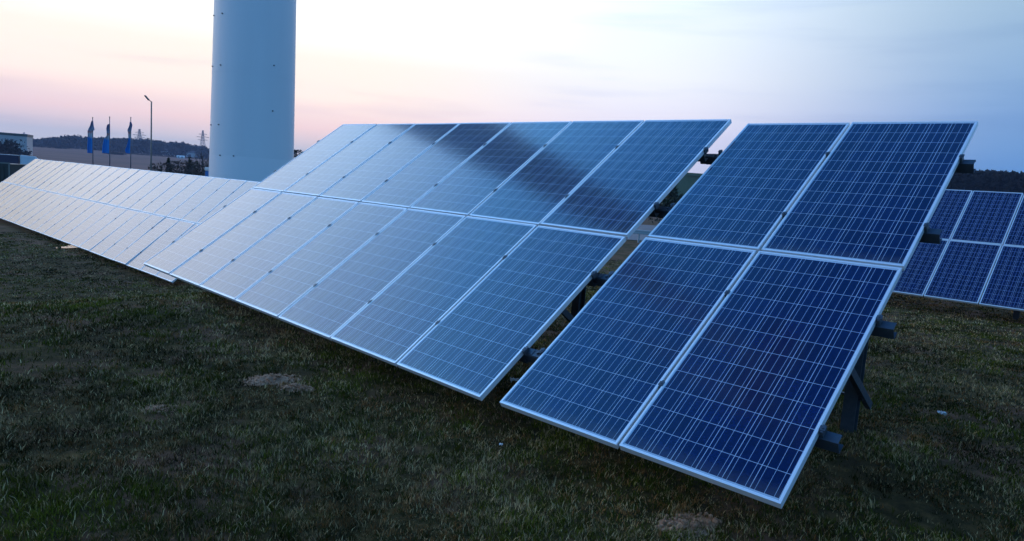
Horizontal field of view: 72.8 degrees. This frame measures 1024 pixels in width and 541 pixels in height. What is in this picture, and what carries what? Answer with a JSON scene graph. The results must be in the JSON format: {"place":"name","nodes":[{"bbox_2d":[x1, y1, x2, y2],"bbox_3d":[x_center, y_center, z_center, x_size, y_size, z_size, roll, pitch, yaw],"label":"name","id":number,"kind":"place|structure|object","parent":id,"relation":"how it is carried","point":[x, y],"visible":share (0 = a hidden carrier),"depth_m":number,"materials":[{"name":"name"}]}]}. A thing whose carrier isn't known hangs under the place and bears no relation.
{"place":"outdoors","nodes":[
{"label":"outdoors","id":0,"kind":"place"},
{"bbox_2d":[0,154,37,163],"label":"truck","id":1,"kind":"object","parent":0,"point":[14,159],"visible":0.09,"depth_m":89.55,"materials":[{"name":"blue paint"}]},
{"bbox_2d":[0,146,1023,540],"bbox_3d":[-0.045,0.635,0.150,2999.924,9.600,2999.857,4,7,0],"label":"ground","id":2,"kind":"structure","parent":0,"point":[920,508],"depth_m":4.83,"materials":[{"name":"green plant"}]},
{"bbox_2d":[0,162,26,181],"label":"container","id":3,"kind":"object","parent":2,"relation":"on","point":[7,170],"visible":0.33,"depth_m":44.08,"materials":[{"name":"green metal"}]},
{"bbox_2d":[0,132,32,155],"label":"warehouse","id":4,"kind":"structure","parent":2,"relation":"on","point":[27,139],"depth_m":299.22,"materials":[{"name":"metal"}]},
{"bbox_2d":[0,138,37,163],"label":"hedgerow","id":5,"kind":"object","parent":2,"relation":"on","point":[7,147],"visible":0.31,"depth_m":219.28,"materials":[{"name":"green plant"}]},
{"bbox_2d":[33,144,68,148],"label":"hedgerow","id":6,"kind":"object","parent":2,"relation":"on","point":[47,145],"visible":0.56,"depth_m":592.77,"materials":[{"name":"green plant"}]},
{"bbox_2d":[54,245,77,247],"bbox_3d":[-14.580,-0.810,23.138,0.801,0.001,1.605,7,8,23],"label":"concrete slab","id":7,"kind":"object","parent":2,"relation":"on","point":[71,246],"visible":0.49,"depth_m":22.79,"materials":[{"name":"white concrete"}]},
{"bbox_2d":[87,117,94,164],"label":"flagpole","id":8,"kind":"object","parent":2,"relation":"on","point":[91,129],"visible":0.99,"depth_m":98.31,"materials":[{"name":"fabric"}]},
{"bbox_2d":[102,117,109,165],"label":"flagpole","id":9,"kind":"object","parent":2,"relation":"on","point":[106,146],"visible":0.97,"depth_m":98.36,"materials":[{"name":"fabric"}]},
{"bbox_2d":[107,152,126,154],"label":"hedgerow","id":10,"kind":"object","parent":2,"relation":"on","point":[117,153],"visible":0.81,"depth_m":548.75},
{"bbox_2d":[33,134,208,157],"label":"wood","id":11,"kind":"object","parent":2,"relation":"on","point":[176,148],"visible":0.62,"depth_m":743.22,"materials":[{"name":"green plant"}]},
{"bbox_2d":[125,117,131,168],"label":"flagpole","id":12,"kind":"object","parent":2,"relation":"on","point":[128,146],"visible":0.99,"depth_m":98.32,"materials":[{"name":"fabric"}]},
{"bbox_2d":[0,159,259,282],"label":"solar array","id":13,"kind":"object","parent":2,"relation":"on","point":[134,218],"visible":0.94,"depth_m":23.08,"materials":[{"name":"glass"}]},
{"bbox_2d":[133,130,145,144],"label":"pylon","id":14,"kind":"object","parent":2,"relation":"on","point":[137,137],"visible":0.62,"depth_m":780.74,"materials":[{"name":"grey metal"}]},
{"bbox_2d":[144,95,151,170],"bbox_3d":[-30.642,-9.915,58.525,0.672,9.474,0.220,4,7,0],"label":"street lamp","id":15,"kind":"object","parent":2,"relation":"on","point":[147,98],"visible":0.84,"depth_m":58.34,"materials":[{"name":"grey metal"}]},
{"bbox_2d":[148,163,159,171],"bbox_3d":[-32.004,-7.610,62.238,1.726,4.047,1.585,0,8,-27],"label":"shrub","id":16,"kind":"object","parent":2,"relation":"on","point":[156,169],"visible":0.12,"depth_m":61.94,"materials":[{"name":"green plant"}]},
{"bbox_2d":[139,404,179,412],"bbox_3d":[-2.577,1.009,5.083,0.325,0.054,0.225,3,7,-12],"label":"soil mound","id":17,"kind":"object","parent":2,"relation":"on","point":[154,407],"visible":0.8,"depth_m":5.06,"materials":[{"name":"grey soil"}]},
{"bbox_2d":[123,152,208,159],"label":"hedgerow","id":18,"kind":"object","parent":2,"relation":"on","point":[160,155],"visible":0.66,"depth_m":616.59,"materials":[{"name":"green plant"}]},
{"bbox_2d":[153,162,179,173],"bbox_3d":[-29.884,-7.296,60.089,3.034,4.081,3.428,-3,10,-43],"label":"shrub","id":19,"kind":"object","parent":2,"relation":"on","point":[165,163],"visible":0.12,"depth_m":59.92,"materials":[{"name":"green plant"}]},
{"bbox_2d":[163,157,173,171],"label":"pine tree","id":20,"kind":"object","parent":2,"relation":"on","point":[168,160],"visible":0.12,"depth_m":67.95,"materials":[{"name":"green plant"}]},
{"bbox_2d":[162,163,181,172],"bbox_3d":[-28.427,-7.015,58.272,2.075,4.001,2.420,4,7,0],"label":"shrub","id":21,"kind":"object","parent":2,"relation":"on","point":[172,165],"visible":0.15,"depth_m":58.09,"materials":[{"name":"green plant"}]},
{"bbox_2d":[167,161,186,173],"bbox_3d":[-30.622,-7.820,63.357,3.155,4.404,3.064,8,8,28],"label":"shrub","id":22,"kind":"object","parent":2,"relation":"on","point":[176,165],"visible":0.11,"depth_m":62.79,"materials":[{"name":"green plant"}]},
{"bbox_2d":[169,162,194,174],"bbox_3d":[-28.478,-7.314,60.237,3.236,4.232,2.782,4,7,0],"label":"shrub","id":23,"kind":"object","parent":2,"relation":"on","point":[183,167],"visible":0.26,"depth_m":59.99,"materials":[{"name":"green plant"}]},
{"bbox_2d":[183,157,193,174],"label":"pine tree","id":24,"kind":"object","parent":2,"relation":"on","point":[189,160],"visible":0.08,"depth_m":66.03,"materials":[{"name":"green plant"}]},
{"bbox_2d":[176,162,204,174],"bbox_3d":[-27.902,-7.283,59.990,3.421,4.274,3.679,4,7,0],"label":"shrub","id":25,"kind":"object","parent":2,"relation":"on","point":[189,168],"visible":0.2,"depth_m":59.86,"materials":[{"name":"green plant"}]},
{"bbox_2d":[186,151,196,156],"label":"house","id":26,"kind":"structure","parent":2,"relation":"on","point":[191,154],"depth_m":797.88,"materials":[{"name":"white"}]},
{"bbox_2d":[190,160,204,175],"bbox_3d":[-28.504,-7.658,62.169,3.150,4.557,2.818,9,9,34],"label":"pine tree","id":27,"kind":"object","parent":2,"relation":"on","point":[197,168],"visible":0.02,"depth_m":62.05,"materials":[{"name":"green plant"}]},
{"bbox_2d":[190,164,206,175],"bbox_3d":[-25.950,-6.846,57.956,2.494,4.023,2.579,4,7,0],"label":"shrub","id":28,"kind":"object","parent":2,"relation":"on","point":[200,174],"visible":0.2,"depth_m":57.99,"materials":[{"name":"green plant"}]},
{"bbox_2d":[197,152,207,173],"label":"bare tree","id":29,"kind":"object","parent":2,"relation":"on","point":[202,157],"visible":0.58,"depth_m":112.55,"materials":[{"name":"brown plant"}]},
{"bbox_2d":[197,130,208,147],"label":"pylon","id":30,"kind":"object","parent":2,"relation":"on","point":[202,138],"visible":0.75,"depth_m":830.50,"materials":[{"name":"grey metal"}]},
{"bbox_2d":[205,167,208,176],"bbox_3d":[-16.439,-4.249,38.681,0.940,2.908,1.160,4,7,0],"label":"portable toilet","id":31,"kind":"object","parent":2,"relation":"on","point":[206,171],"visible":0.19,"depth_m":37.97,"materials":[{"name":"blue plastic"}]},
{"bbox_2d":[209,0,295,181],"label":"wind turbine","id":32,"kind":"object","parent":2,"relation":"on","point":[252,115],"visible":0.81,"depth_m":32.58,"materials":[{"name":"white paint"}]},
{"bbox_2d":[238,373,300,386],"bbox_3d":[-2.055,0.919,5.933,0.600,0.091,0.375,2,7,-18],"label":"soil mound","id":33,"kind":"object","parent":2,"relation":"on","point":[272,379],"visible":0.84,"depth_m":5.88,"materials":[{"name":"soil"}]},
{"bbox_2d":[276,383,314,392],"bbox_3d":[-1.792,0.964,5.753,0.375,0.063,0.250,5,7,11],"label":"soil mound","id":34,"kind":"object","parent":2,"relation":"on","point":[291,386],"visible":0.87,"depth_m":5.73,"materials":[{"name":"soil"}]},
{"bbox_2d":[294,150,302,156],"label":"distant tree","id":35,"kind":"object","parent":2,"relation":"on","point":[295,153],"visible":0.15,"depth_m":209.66,"materials":[{"name":"green plant"}]},
{"bbox_2d":[143,119,977,508],"bbox_3d":[-0.814,-0.216,7.714,9.447,3.199,3.391,11,10,43],"label":"solar array","id":36,"kind":"object","parent":2,"relation":"on","point":[725,323],"visible":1,"depth_m":5.72,"materials":[{"name":"blue glass"}]},
{"bbox_2d":[648,191,682,222],"bbox_3d":[12.344,-4.672,55.203,4.605,3.516,4.516,4,7,0],"label":"shrub","id":37,"kind":"object","parent":2,"relation":"on","point":[665,202],"visible":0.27,"depth_m":54.74,"materials":[{"name":"green plant"}]},
{"bbox_2d":[654,186,680,220],"bbox_3d":[14.280,-5.971,62.245,2.880,4.444,3.621,4,7,0],"label":"conifer tree","id":38,"kind":"object","parent":2,"relation":"on","point":[674,188],"visible":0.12,"depth_m":61.86,"materials":[{"name":"green plant"}]},
{"bbox_2d":[661,173,701,203],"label":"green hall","id":39,"kind":"structure","parent":2,"relation":"on","point":[687,181],"depth_m":120.21,"materials":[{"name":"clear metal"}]},
{"bbox_2d":[652,511,727,540],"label":"soil mound","id":40,"kind":"object","parent":2,"relation":"on","point":[662,524],"visible":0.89,"depth_m":3.81,"materials":[{"name":"grey soil"}]},
{"bbox_2d":[633,230,998,257],"bbox_3d":[17.735,-1.262,42.723,44.050,1.080,0.160,4,7,0],"label":"crash barrier","id":41,"kind":"object","parent":2,"relation":"on","point":[639,232],"visible":0.06,"depth_m":42.52,"materials":[{"name":"grey"}]},
{"bbox_2d":[892,189,1023,319],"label":"solar array","id":42,"kind":"object","parent":2,"relation":"on","point":[968,258],"visible":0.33,"depth_m":15.45,"materials":[{"name":"blue glass"}]},
{"bbox_2d":[946,169,1023,228],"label":"wood","id":43,"kind":"object","parent":2,"relation":"on","point":[995,180],"visible":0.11,"depth_m":189.16,"materials":[{"name":"green plant"}]},
{"bbox_2d":[0,0,1023,173],"label":"sky","id":44,"kind":"structure","parent":0,"point":[64,64],"materials":[{"name":"blue"}]},
{"bbox_2d":[626,225,1000,259],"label":"road","id":45,"kind":"structure","parent":0,"point":[645,228],"depth_m":54.41,"materials":[{"name":"grey asphalt"}]}
]}

